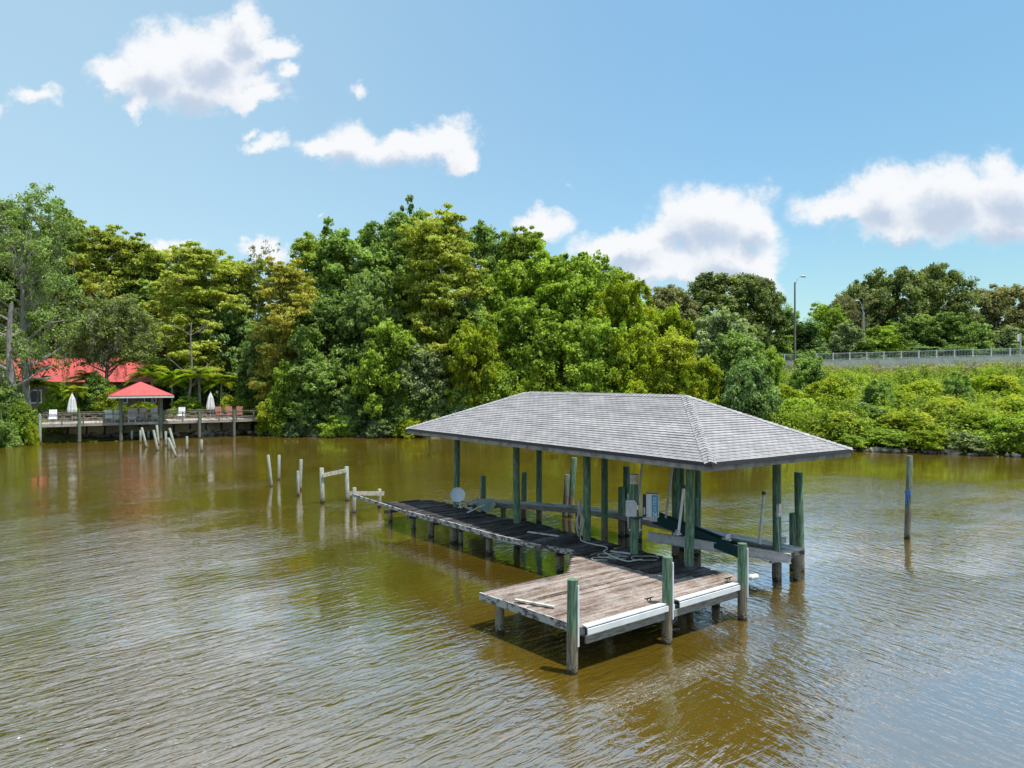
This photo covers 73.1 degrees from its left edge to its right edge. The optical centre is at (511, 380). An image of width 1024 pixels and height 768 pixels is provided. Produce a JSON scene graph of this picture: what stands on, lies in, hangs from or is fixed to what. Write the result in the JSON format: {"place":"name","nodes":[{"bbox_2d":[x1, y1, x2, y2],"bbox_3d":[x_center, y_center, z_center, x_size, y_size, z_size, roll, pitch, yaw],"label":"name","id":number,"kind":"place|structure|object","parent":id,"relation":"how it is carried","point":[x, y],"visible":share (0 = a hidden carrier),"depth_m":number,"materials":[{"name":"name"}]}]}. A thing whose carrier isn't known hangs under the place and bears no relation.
{"place":"outdoors","nodes":[
{"label":"outdoors","id":0,"kind":"place"},
{"bbox_2d":[0,434,1023,767],"bbox_3d":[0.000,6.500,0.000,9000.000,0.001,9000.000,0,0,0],"label":"water","id":1,"kind":"structure","parent":0,"point":[218,602],"depth_m":18.36,"materials":[{"name":"brown liquid"}]},
{"bbox_2d":[352,494,747,675],"bbox_3d":[-1.884,6.179,25.280,6.744,3.641,20.362,0,0,-36],"label":"dock","id":2,"kind":"object","parent":1,"relation":"in","point":[607,597],"visible":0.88,"depth_m":18.70,"materials":[{"name":"brown wood"}]},
{"bbox_2d":[628,474,641,553],"bbox_3d":[3.921,5.495,22.070,0.406,5.010,0.275,0,0,30],"label":"lift post","id":3,"kind":"object","parent":2,"relation":"attached to","point":[634,483],"visible":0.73,"depth_m":21.97,"materials":[{"name":"wood"}]},
{"bbox_2d":[638,463,790,563],"bbox_3d":[6.589,4.274,23.220,4.833,2.820,4.015,0,0,12],"label":"lift","id":4,"kind":"object","parent":3,"relation":"attached to","point":[706,540],"visible":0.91,"depth_m":22.19,"materials":[{"name":"metal"}]},
{"bbox_2d":[642,492,658,521],"bbox_3d":[4.449,4.074,22.256,0.535,0.890,0.404,0,0,9],"label":"sign","id":5,"kind":"object","parent":2,"relation":"on","point":[650,505],"visible":0.99,"depth_m":22.11,"materials":[{"name":"white plastic"}]},
{"bbox_2d":[405,391,853,580],"bbox_3d":[3.038,4.224,27.069,7.010,7.553,17.429,0,0,-37],"label":"boathouse","id":6,"kind":"object","parent":1,"relation":"in","point":[690,434],"visible":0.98,"depth_m":22.86,"materials":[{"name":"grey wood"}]},
{"bbox_2d":[467,500,804,580],"bbox_3d":[4.253,6.650,27.642,14.535,2.700,3.048,0,0,41],"label":"catwalk","id":7,"kind":"object","parent":1,"relation":"in","point":[794,551],"visible":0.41,"depth_m":27.79,"materials":[{"name":"grey wood"}]},
{"bbox_2d":[794,472,804,572],"bbox_3d":[9.805,5.561,23.558,0.368,4.883,0.303,0,0,0],"label":"piling","id":8,"kind":"object","parent":1,"relation":"in","point":[798,495],"visible":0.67,"depth_m":23.43,"materials":[{"name":"green wood"}]},
{"bbox_2d":[904,455,912,539],"bbox_3d":[16.276,5.541,28.422,0.382,4.925,0.243,0,0,0],"label":"piling","id":9,"kind":"object","parent":1,"relation":"in","point":[907,520],"visible":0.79,"depth_m":28.33,"materials":[{"name":"wood"}]},
{"bbox_2d":[0,0,1023,357],"label":"sky","id":10,"kind":"structure","parent":0,"point":[832,143],"materials":[{"name":"blue"}]},
{"bbox_2d":[22,366,1023,455],"bbox_3d":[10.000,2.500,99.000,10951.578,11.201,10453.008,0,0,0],"label":"ground","id":11,"kind":"structure","parent":0,"point":[49,436],"depth_m":75.49,"materials":[{"name":"soil"}]},
{"bbox_2d":[0,400,22,447],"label":"shrub","id":12,"kind":"object","parent":11,"relation":"on","point":[8,430],"visible":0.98,"depth_m":67.84,"materials":[{"name":"green plant"}]},
{"bbox_2d":[0,202,36,357],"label":"tree","id":13,"kind":"object","parent":11,"relation":"on","point":[9,277],"visible":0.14,"depth_m":111.08,"materials":[{"name":"green plant"}]},
{"bbox_2d":[9,399,43,442],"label":"shrub","id":14,"kind":"object","parent":11,"relation":"on","point":[21,416],"visible":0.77,"depth_m":69.86,"materials":[{"name":"green plant"}]},
{"bbox_2d":[0,303,55,403],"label":"bare tree","id":15,"kind":"object","parent":11,"relation":"on","point":[9,368],"visible":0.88,"depth_m":71.39,"materials":[{"name":"grey plant"}]},
{"bbox_2d":[0,182,98,411],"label":"mossy tree","id":16,"kind":"object","parent":11,"relation":"on","point":[25,352],"visible":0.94,"depth_m":76.66,"materials":[{"name":"green plant"}]},
{"bbox_2d":[0,197,98,358],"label":"tree","id":17,"kind":"object","parent":11,"relation":"on","point":[68,244],"visible":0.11,"depth_m":112.34,"materials":[{"name":"green plant"}]},
{"bbox_2d":[34,382,84,421],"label":"shrub","id":18,"kind":"object","parent":11,"relation":"on","point":[53,400],"visible":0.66,"depth_m":79.11,"materials":[{"name":"green plant"}]},
{"bbox_2d":[51,218,141,358],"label":"cypress tree","id":19,"kind":"object","parent":11,"relation":"on","point":[90,255],"visible":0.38,"depth_m":110.80,"materials":[{"name":"green plant"}]},
{"bbox_2d":[77,370,115,420],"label":"shrub","id":20,"kind":"object","parent":11,"relation":"on","point":[96,385],"visible":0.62,"depth_m":81.22,"materials":[{"name":"green plant"}]},
{"bbox_2d":[0,358,193,411],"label":"house","id":21,"kind":"structure","parent":11,"relation":"on","point":[128,402],"depth_m":96.60,"materials":[{"name":"red metal"}]},
{"bbox_2d":[91,385,127,420],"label":"shrub","id":22,"kind":"object","parent":11,"relation":"on","point":[113,403],"visible":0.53,"depth_m":81.14,"materials":[{"name":"green plant"}]},
{"bbox_2d":[54,291,166,388],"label":"mossy tree","id":23,"kind":"object","parent":11,"relation":"on","point":[106,328],"visible":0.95,"depth_m":84.14,"materials":[{"name":"green plant"}]},
{"bbox_2d":[83,230,179,367],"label":"cypress tree","id":24,"kind":"object","parent":11,"relation":"on","point":[143,258],"visible":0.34,"depth_m":111.95,"materials":[{"name":"green plant"}]},
{"bbox_2d":[48,421,250,434],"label":"retaining wall","id":25,"kind":"structure","parent":11,"relation":"on","point":[179,427],"depth_m":80.39,"materials":[{"name":"concrete"}]},
{"bbox_2d":[112,276,188,369],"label":"tree","id":26,"kind":"object","parent":11,"relation":"on","point":[144,289],"visible":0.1,"depth_m":110.91,"materials":[{"name":"green plant"}]},
{"bbox_2d":[38,396,266,443],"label":"boardwalk","id":27,"kind":"structure","parent":11,"relation":"on","point":[122,420],"depth_m":76.39,"materials":[{"name":"grey wood"}]},
{"bbox_2d":[108,382,173,415],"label":"gazebo","id":28,"kind":"object","parent":27,"relation":"on","point":[140,390],"visible":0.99,"depth_m":75.52,"materials":[{"name":"red metal"}]},
{"bbox_2d":[135,241,249,409],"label":"cypress tree","id":29,"kind":"object","parent":11,"relation":"on","point":[193,269],"visible":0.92,"depth_m":94.66,"materials":[{"name":"green plant"}]},
{"bbox_2d":[166,366,228,406],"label":"palm tree","id":30,"kind":"object","parent":11,"relation":"on","point":[204,374],"visible":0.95,"depth_m":86.50,"materials":[{"name":"green plant"}]},
{"bbox_2d":[166,292,269,406],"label":"tree","id":31,"kind":"object","parent":11,"relation":"on","point":[236,333],"visible":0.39,"depth_m":96.53,"materials":[{"name":"green plant"}]},
{"bbox_2d":[208,251,272,387],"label":"cypress tree","id":32,"kind":"object","parent":11,"relation":"on","point":[239,285],"visible":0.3,"depth_m":101.19,"materials":[{"name":"green plant"}]},
{"bbox_2d":[227,321,291,412],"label":"tree","id":33,"kind":"object","parent":11,"relation":"on","point":[245,350],"visible":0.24,"depth_m":89.31,"materials":[{"name":"green plant"}]},
{"bbox_2d":[241,239,280,326],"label":"sparse tree","id":34,"kind":"object","parent":11,"relation":"on","point":[257,269],"visible":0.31,"depth_m":101.55,"materials":[{"name":"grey plant"}]},
{"bbox_2d":[255,395,285,436],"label":"shrub","id":35,"kind":"object","parent":11,"relation":"on","point":[261,415],"visible":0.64,"depth_m":80.90,"materials":[{"name":"green plant"}]},
{"bbox_2d":[262,359,299,435],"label":"shrub","id":36,"kind":"object","parent":11,"relation":"on","point":[282,386],"visible":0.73,"depth_m":81.04,"materials":[{"name":"green plant"}]},
{"bbox_2d":[245,256,325,399],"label":"cypress tree","id":37,"kind":"object","parent":11,"relation":"on","point":[286,280],"visible":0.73,"depth_m":84.31,"materials":[{"name":"green plant"}]},
{"bbox_2d":[280,413,322,437],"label":"shrub","id":38,"kind":"object","parent":11,"relation":"on","point":[293,429],"visible":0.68,"depth_m":80.05,"materials":[{"name":"green plant"}]},
{"bbox_2d":[282,231,344,320],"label":"cypress tree","id":39,"kind":"object","parent":11,"relation":"on","point":[306,247],"visible":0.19,"depth_m":93.56,"materials":[{"name":"green plant"}]},
{"bbox_2d":[282,353,350,425],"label":"tree","id":40,"kind":"object","parent":11,"relation":"on","point":[314,383],"visible":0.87,"depth_m":80.20,"materials":[{"name":"green plant"}]},
{"bbox_2d":[276,297,362,418],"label":"tree","id":41,"kind":"object","parent":11,"relation":"on","point":[327,318],"visible":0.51,"depth_m":83.66,"materials":[{"name":"green plant"}]},
{"bbox_2d":[316,413,360,437],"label":"shrub","id":42,"kind":"object","parent":11,"relation":"on","point":[330,426],"visible":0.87,"depth_m":79.59,"materials":[{"name":"green plant"}]},
{"bbox_2d":[303,216,398,350],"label":"tree","id":43,"kind":"object","parent":11,"relation":"on","point":[347,266],"visible":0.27,"depth_m":91.78,"materials":[{"name":"green plant"}]},
{"bbox_2d":[328,384,383,433],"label":"shrub","id":44,"kind":"object","parent":11,"relation":"on","point":[344,407],"visible":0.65,"depth_m":80.08,"materials":[{"name":"green plant"}]},
{"bbox_2d":[328,269,407,408],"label":"tree","id":45,"kind":"object","parent":11,"relation":"on","point":[364,296],"visible":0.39,"depth_m":85.19,"materials":[{"name":"green plant"}]},
{"bbox_2d":[346,315,421,422],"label":"tree","id":46,"kind":"object","parent":11,"relation":"on","point":[391,348],"visible":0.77,"depth_m":79.92,"materials":[{"name":"green plant"}]},
{"bbox_2d":[355,211,429,338],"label":"tree","id":47,"kind":"object","parent":11,"relation":"on","point":[384,238],"visible":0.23,"depth_m":95.48,"materials":[{"name":"green plant"}]},
{"bbox_2d":[378,394,418,434],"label":"shrub","id":48,"kind":"object","parent":11,"relation":"on","point":[410,409],"visible":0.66,"depth_m":79.41,"materials":[{"name":"green plant"}]},
{"bbox_2d":[381,342,450,422],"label":"tree","id":49,"kind":"object","parent":11,"relation":"on","point":[429,363],"visible":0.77,"depth_m":80.08,"materials":[{"name":"green plant"}]},
{"bbox_2d":[415,384,453,421],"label":"shrub","id":50,"kind":"object","parent":11,"relation":"on","point":[423,407],"visible":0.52,"depth_m":79.83,"materials":[{"name":"green plant"}]},
{"bbox_2d":[383,202,492,381],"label":"cypress tree","id":51,"kind":"object","parent":11,"relation":"on","point":[438,238],"visible":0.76,"depth_m":85.21,"materials":[{"name":"green plant"}]},
{"bbox_2d":[434,295,507,368],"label":"tree","id":52,"kind":"object","parent":11,"relation":"on","point":[470,307],"visible":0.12,"depth_m":86.48,"materials":[{"name":"green plant"}]},
{"bbox_2d":[441,315,504,412],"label":"tree","id":53,"kind":"object","parent":11,"relation":"on","point":[467,342],"visible":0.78,"depth_m":79.20,"materials":[{"name":"green plant"}]},
{"bbox_2d":[452,219,508,327],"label":"tree","id":54,"kind":"object","parent":11,"relation":"on","point":[488,250],"visible":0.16,"depth_m":102.12,"materials":[{"name":"green plant"}]},
{"bbox_2d":[475,364,524,405],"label":"shrub","id":55,"kind":"object","parent":11,"relation":"on","point":[505,386],"visible":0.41,"depth_m":78.50,"materials":[{"name":"green plant"}]},
{"bbox_2d":[472,259,543,350],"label":"tree","id":56,"kind":"object","parent":11,"relation":"on","point":[512,279],"visible":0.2,"depth_m":91.31,"materials":[{"name":"green plant"}]},
{"bbox_2d":[485,296,559,388],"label":"tree","id":57,"kind":"object","parent":11,"relation":"on","point":[518,321],"visible":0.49,"depth_m":81.81,"materials":[{"name":"green plant"}]},
{"bbox_2d":[498,225,558,294],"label":"cypress tree","id":58,"kind":"object","parent":11,"relation":"on","point":[522,247],"visible":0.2,"depth_m":98.48,"materials":[{"name":"plant"}]},
{"bbox_2d":[512,368,560,395],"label":"shrub","id":59,"kind":"object","parent":11,"relation":"on","point":[554,382],"visible":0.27,"depth_m":77.74,"materials":[{"name":"green plant"}]},
{"bbox_2d":[519,241,591,379],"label":"tree","id":60,"kind":"object","parent":11,"relation":"on","point":[546,274],"visible":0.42,"depth_m":89.93,"materials":[{"name":"green plant"}]},
{"bbox_2d":[515,310,598,392],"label":"tree","id":61,"kind":"object","parent":11,"relation":"on","point":[547,348],"visible":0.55,"depth_m":78.15,"materials":[{"name":"green plant"}]},
{"bbox_2d":[542,249,612,336],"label":"tree","id":62,"kind":"object","parent":11,"relation":"on","point":[586,282],"visible":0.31,"depth_m":88.03,"materials":[{"name":"green plant"}]},
{"bbox_2d":[562,316,633,392],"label":"tree","id":63,"kind":"object","parent":11,"relation":"on","point":[597,334],"visible":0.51,"depth_m":77.01,"materials":[{"name":"green plant"}]},
{"bbox_2d":[582,271,663,369],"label":"tree","id":64,"kind":"object","parent":11,"relation":"on","point":[618,296],"visible":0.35,"depth_m":82.32,"materials":[{"name":"green plant"}]},
{"bbox_2d":[606,317,668,393],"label":"tree","id":65,"kind":"object","parent":11,"relation":"on","point":[639,354],"visible":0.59,"depth_m":75.31,"materials":[{"name":"green plant"}]},
{"bbox_2d":[619,371,661,393],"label":"shrub","id":66,"kind":"object","parent":11,"relation":"on","point":[639,384],"visible":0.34,"depth_m":73.84,"materials":[{"name":"green plant"}]},
{"bbox_2d":[643,298,695,369],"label":"tree","id":67,"kind":"object","parent":11,"relation":"on","point":[671,317],"visible":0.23,"depth_m":85.43,"materials":[{"name":"green plant"}]},
{"bbox_2d":[642,284,700,350],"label":"oak tree","id":68,"kind":"object","parent":11,"relation":"on","point":[667,296],"visible":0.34,"depth_m":109.12,"materials":[{"name":"green plant"}]},
{"bbox_2d":[648,327,698,394],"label":"conical tree","id":69,"kind":"object","parent":11,"relation":"on","point":[672,350],"visible":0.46,"depth_m":73.02,"materials":[{"name":"plant"}]},
{"bbox_2d":[674,352,723,405],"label":"tree","id":70,"kind":"object","parent":11,"relation":"on","point":[703,376],"visible":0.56,"depth_m":70.13,"materials":[{"name":"green plant"}]},
{"bbox_2d":[679,271,769,349],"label":"oak tree","id":71,"kind":"object","parent":11,"relation":"on","point":[708,289],"visible":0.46,"depth_m":113.23,"materials":[{"name":"green plant"}]},
{"bbox_2d":[692,305,757,363],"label":"tree","id":72,"kind":"object","parent":11,"relation":"on","point":[718,323],"visible":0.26,"depth_m":80.22,"materials":[{"name":"green plant"}]},
{"bbox_2d":[699,329,780,422],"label":"tree","id":73,"kind":"object","parent":11,"relation":"on","point":[732,350],"visible":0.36,"depth_m":72.72,"materials":[{"name":"green plant"}]},
{"bbox_2d":[720,354,783,422],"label":"tree","id":74,"kind":"object","parent":11,"relation":"on","point":[745,386],"visible":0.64,"depth_m":67.46,"materials":[{"name":"green plant"}]},
{"bbox_2d":[737,274,790,351],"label":"oak tree","id":75,"kind":"object","parent":11,"relation":"on","point":[774,317],"visible":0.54,"depth_m":114.70,"materials":[{"name":"green plant"}]},
{"bbox_2d":[756,345,785,390],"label":"tree","id":76,"kind":"object","parent":11,"relation":"on","point":[777,367],"visible":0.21,"depth_m":77.28,"materials":[{"name":"green plant"}]},
{"bbox_2d":[787,349,826,392],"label":"shrub","id":77,"kind":"object","parent":11,"relation":"on","point":[807,370],"visible":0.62,"depth_m":83.23,"materials":[{"name":"green plant"}]},
{"bbox_2d":[785,316,831,358],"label":"vine covered tree","id":78,"kind":"object","parent":11,"relation":"on","point":[807,332],"visible":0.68,"depth_m":118.52,"materials":[{"name":"green plant"}]},
{"bbox_2d":[808,301,851,354],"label":"tree","id":79,"kind":"object","parent":11,"relation":"on","point":[825,313],"visible":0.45,"depth_m":123.90,"materials":[{"name":"green plant"}]},
{"bbox_2d":[803,372,857,412],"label":"shrub","id":80,"kind":"object","parent":11,"relation":"on","point":[833,386],"visible":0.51,"depth_m":76.69,"materials":[{"name":"green plant"}]},
{"bbox_2d":[807,410,864,437],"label":"shrub","id":81,"kind":"object","parent":11,"relation":"on","point":[838,421],"visible":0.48,"depth_m":67.02,"materials":[{"name":"green plant"}]},
{"bbox_2d":[823,320,866,359],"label":"tree","id":82,"kind":"object","parent":11,"relation":"on","point":[847,333],"visible":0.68,"depth_m":118.45,"materials":[{"name":"green plant"}]},
{"bbox_2d":[835,279,898,329],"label":"oak tree","id":83,"kind":"object","parent":11,"relation":"on","point":[852,291],"visible":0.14,"depth_m":134.25,"materials":[{"name":"green plant"}]},
{"bbox_2d":[855,380,898,412],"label":"shrub","id":84,"kind":"object","parent":11,"relation":"on","point":[869,392],"visible":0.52,"depth_m":71.36,"materials":[{"name":"green plant"}]},
{"bbox_2d":[864,325,907,358],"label":"tree","id":85,"kind":"object","parent":11,"relation":"on","point":[886,336],"visible":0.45,"depth_m":122.02,"materials":[{"name":"green plant"}]},
{"bbox_2d":[853,429,920,446],"bbox_3d":[34.742,5.240,64.139,5.886,1.584,5.325,0,0,-11],"label":"shrub","id":86,"kind":"object","parent":11,"relation":"on","point":[888,438],"visible":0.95,"depth_m":63.22,"materials":[{"name":"green plant"}]},
{"bbox_2d":[763,358,1023,456],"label":"slope undergrowth","id":87,"kind":"object","parent":11,"relation":"on","point":[860,381],"visible":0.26,"depth_m":69.69,"materials":[{"name":"green plant"}]},
{"bbox_2d":[858,265,943,344],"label":"oak tree","id":88,"kind":"object","parent":11,"relation":"on","point":[911,285],"visible":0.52,"depth_m":128.94,"materials":[{"name":"green plant"}]},
{"bbox_2d":[782,348,1023,369],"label":"roadside railing","id":89,"kind":"object","parent":11,"relation":"on","point":[940,360],"visible":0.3,"depth_m":105.90,"materials":[{"name":"metal"}]},
{"bbox_2d":[873,408,940,434],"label":"shrub","id":90,"kind":"object","parent":11,"relation":"on","point":[897,418],"visible":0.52,"depth_m":65.68,"materials":[{"name":"green plant"}]},
{"bbox_2d":[886,314,944,356],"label":"tree","id":91,"kind":"object","parent":11,"relation":"on","point":[909,330],"visible":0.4,"depth_m":124.15,"materials":[{"name":"green plant"}]},
{"bbox_2d":[893,379,944,401],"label":"shrub","id":92,"kind":"object","parent":11,"relation":"on","point":[918,385],"visible":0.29,"depth_m":78.77,"materials":[{"name":"green plant"}]},
{"bbox_2d":[904,429,964,449],"bbox_3d":[38.266,5.350,62.890,5.201,1.895,5.749,0,0,22],"label":"shrub","id":93,"kind":"object","parent":11,"relation":"on","point":[931,436],"visible":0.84,"depth_m":61.85,"materials":[{"name":"green plant"}]},
{"bbox_2d":[898,262,981,331],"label":"oak tree","id":94,"kind":"object","parent":11,"relation":"on","point":[943,285],"visible":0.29,"depth_m":130.12,"materials":[{"name":"green plant"}]},
{"bbox_2d":[916,311,984,354],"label":"tree","id":95,"kind":"object","parent":11,"relation":"on","point":[945,323],"visible":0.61,"depth_m":121.73,"materials":[{"name":"green plant"}]},
{"bbox_2d":[923,393,981,425],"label":"shrub","id":96,"kind":"object","parent":11,"relation":"on","point":[952,400],"visible":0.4,"depth_m":67.10,"materials":[{"name":"green plant"}]},
{"bbox_2d":[938,371,975,409],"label":"shrub","id":97,"kind":"object","parent":11,"relation":"on","point":[956,386],"visible":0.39,"depth_m":71.36,"materials":[{"name":"green plant"}]},
{"bbox_2d":[943,431,1002,451],"bbox_3d":[40.535,5.320,61.211,4.810,1.800,4.352,0,0,-15],"label":"shrub","id":98,"kind":"object","parent":11,"relation":"on","point":[971,438],"visible":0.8,"depth_m":60.37,"materials":[{"name":"green plant"}]},
{"bbox_2d":[946,318,1007,348],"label":"tree","id":99,"kind":"object","parent":11,"relation":"on","point":[980,333],"visible":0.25,"depth_m":121.51,"materials":[{"name":"green plant"}]},
{"bbox_2d":[941,406,1012,431],"bbox_3d":[43.459,4.226,63.993,6.542,3.684,6.122,0,0,-29],"label":"shrub","id":100,"kind":"object","parent":11,"relation":"on","point":[967,415],"visible":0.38,"depth_m":63.11,"materials":[{"name":"green plant"}]},
{"bbox_2d":[962,283,1023,347],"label":"oak tree","id":101,"kind":"object","parent":11,"relation":"on","point":[996,304],"visible":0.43,"depth_m":131.03,"materials":[{"name":"green plant"}]},
{"bbox_2d":[969,415,1023,453],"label":"shrub","id":102,"kind":"object","parent":11,"relation":"on","point":[1000,429],"visible":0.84,"depth_m":59.68,"materials":[{"name":"green plant"}]},
{"bbox_2d":[969,373,1023,399],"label":"shrub","id":103,"kind":"object","parent":11,"relation":"on","point":[997,384],"visible":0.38,"depth_m":76.77,"materials":[{"name":"green plant"}]},
{"bbox_2d":[977,394,1023,416],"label":"shrub","id":104,"kind":"object","parent":11,"relation":"on","point":[1010,403],"visible":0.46,"depth_m":64.92,"materials":[{"name":"green plant"}]},
{"bbox_2d":[983,323,1023,354],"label":"tree","id":105,"kind":"object","parent":11,"relation":"on","point":[1006,335],"visible":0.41,"depth_m":120.41,"materials":[{"name":"green plant"}]},
{"bbox_2d":[780,357,1023,375],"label":"dry grass","id":106,"kind":"structure","parent":0,"point":[873,368],"depth_m":100.22,"materials":[{"name":"green plant"}]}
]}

